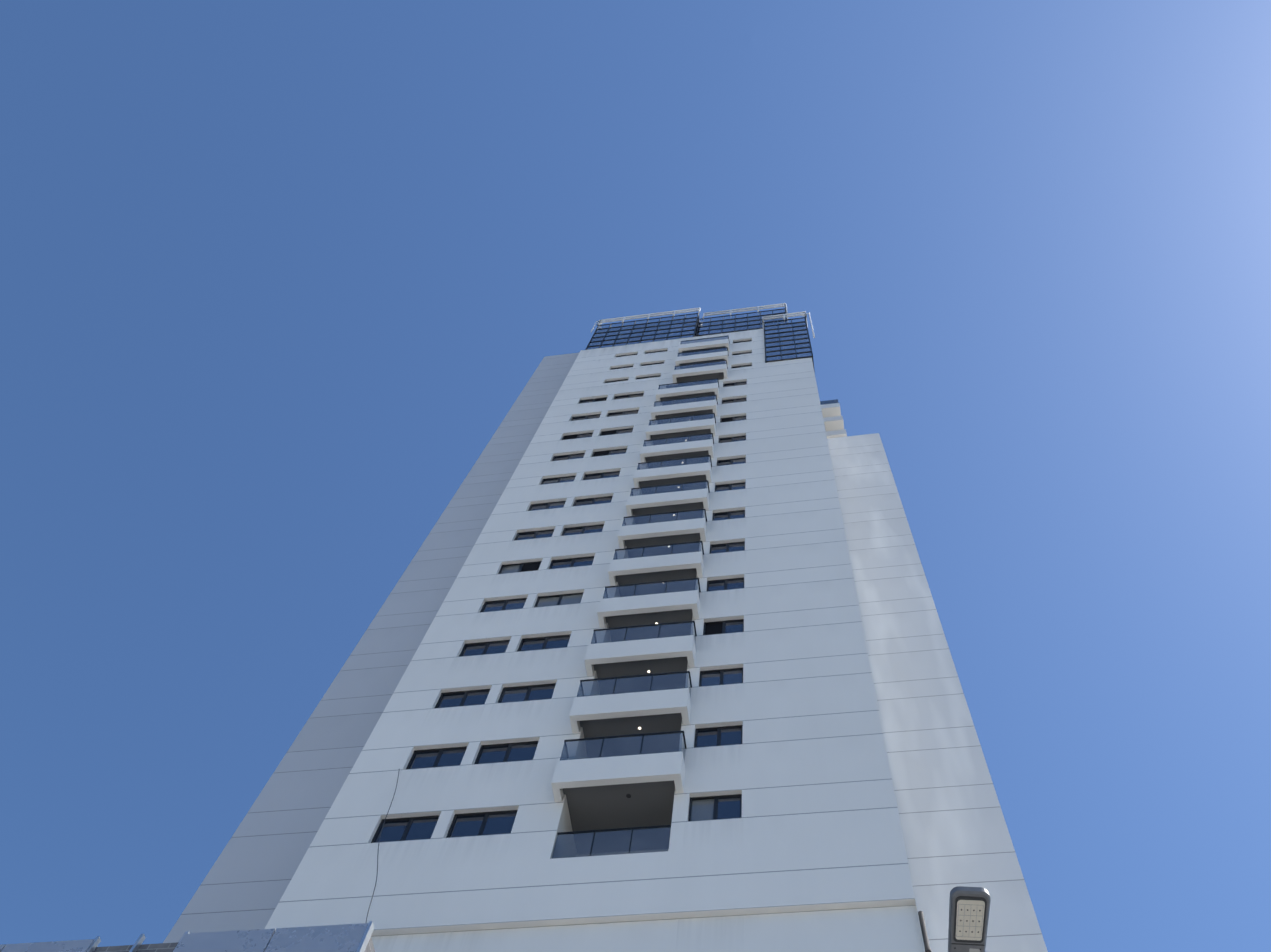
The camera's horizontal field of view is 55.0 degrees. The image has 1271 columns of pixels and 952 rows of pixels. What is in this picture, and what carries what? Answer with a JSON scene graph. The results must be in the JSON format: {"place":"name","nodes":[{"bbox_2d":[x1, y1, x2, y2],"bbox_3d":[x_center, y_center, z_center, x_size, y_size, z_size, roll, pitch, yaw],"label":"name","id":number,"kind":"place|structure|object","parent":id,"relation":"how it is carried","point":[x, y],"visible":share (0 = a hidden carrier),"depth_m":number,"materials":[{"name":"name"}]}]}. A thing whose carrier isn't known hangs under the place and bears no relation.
{"place":"outdoors","nodes":[
{"label":"outdoors","id":0,"kind":"place"},
{"bbox_2d":[86,921,373,951],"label":"fence posts","id":1,"kind":"object","parent":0,"point":[365,939],"visible":0.48,"depth_m":21.76,"materials":[{"name":"grey metal"}]},
{"bbox_2d":[93,937,374,951],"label":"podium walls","id":2,"kind":"structure","parent":0,"point":[165,947],"depth_m":21.95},
{"bbox_2d":[0,923,367,951],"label":"fence panels","id":3,"kind":"object","parent":2,"relation":"attached to","point":[339,938],"visible":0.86,"depth_m":21.50,"materials":[{"name":"blue glass"}]},
{"bbox_2d":[163,352,579,942],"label":"tower wing","id":4,"kind":"structure","parent":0,"point":[246,880],"depth_m":37.79,"materials":[{"name":"white paint"}]},
{"bbox_2d":[0,0,1270,951],"label":"sky","id":5,"kind":"structure","parent":0,"point":[277,276],"materials":[{"name":"blue"}]},
{"bbox_2d":[827,433,1047,951],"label":"tower wing","id":6,"kind":"structure","parent":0,"point":[955,831],"depth_m":36.55,"materials":[{"name":"white paint"}]},
{"bbox_2d":[948,886,990,951],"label":"street light","id":7,"kind":"object","parent":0,"point":[969,908],"visible":1,"depth_m":7.77,"materials":[{"name":"grey metal"}]},
{"label":"ground surface","id":8,"kind":"structure","parent":0,"visible":0},
{"bbox_2d":[264,329,924,951],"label":"front wall","id":9,"kind":"structure","parent":8,"relation":"on","point":[806,853],"depth_m":30.45,"materials":[{"name":"white paint"}]},
{"bbox_2d":[366,772,398,922],"bbox_3d":[-5.356,7.671,26.186,3.311,8.759,0.085,-50,-82,19],"label":"cable","id":10,"kind":"object","parent":9,"relation":"attached to","point":[378,851],"visible":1,"depth_m":25.34,"materials":[{"name":"black rubber"}]},
{"bbox_2d":[371,340,751,842],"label":"window frames","id":11,"kind":"structure","parent":9,"relation":"in","point":[509,745],"depth_m":36.44,"materials":[{"name":"black metal"}]},
{"bbox_2d":[374,341,750,842],"bbox_3d":[0.282,0.399,49.028,8.870,45.970,0.025,-6,-71,7],"label":"tower window glass","id":12,"kind":"object","parent":11,"relation":"in","point":[728,808],"visible":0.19,"depth_m":33.93,"materials":[{"name":"black glass"}]},
{"bbox_2d":[551,339,729,848],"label":"balconies","id":13,"kind":"structure","parent":9,"relation":"attached to","point":[596,791],"depth_m":34.34,"materials":[{"name":"white concrete"}]},
{"bbox_2d":[552,336,728,858],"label":"balcony glass panels","id":14,"kind":"object","parent":13,"relation":"on","point":[615,842],"visible":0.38,"depth_m":32.71,"materials":[{"name":"blue glass"}]},
{"bbox_2d":[554,335,729,858],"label":"balcony railing frames","id":15,"kind":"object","parent":14,"relation":"on","point":[632,828],"visible":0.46,"depth_m":35.59,"materials":[{"name":"black metal"}]},
{"bbox_2d":[587,309,812,361],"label":"glass panels","id":16,"kind":"object","parent":9,"relation":"attached to","point":[690,328],"visible":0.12,"depth_m":76.67,"materials":[{"name":"blue glass"}]},
{"bbox_2d":[585,308,814,372],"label":"tower curtain mullions","id":17,"kind":"object","parent":9,"relation":"attached to","point":[696,325],"visible":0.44,"depth_m":76.35,"materials":[{"name":"black metal"}]},
{"bbox_2d":[591,303,814,337],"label":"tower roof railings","id":18,"kind":"object","parent":9,"relation":"on","point":[757,308],"visible":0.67,"depth_m":81.29,"materials":[{"name":"grey metal"}]},
{"bbox_2d":[918,911,930,951],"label":"pole","id":19,"kind":"object","parent":9,"relation":"attached to","point":[924,932],"visible":0.93,"depth_m":23.09,"materials":[{"name":"grey metal"}]},
{"bbox_2d":[821,403,846,438],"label":"wall","id":20,"kind":"structure","parent":8,"relation":"on","point":[833,421],"depth_m":79.05,"materials":[{"name":"white paint"}]},
{"bbox_2d":[820,399,837,404],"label":"rooftop railing","id":21,"kind":"object","parent":20,"relation":"on","point":[828,402],"visible":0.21,"depth_m":83.10,"materials":[{"name":"glass"}]}
]}

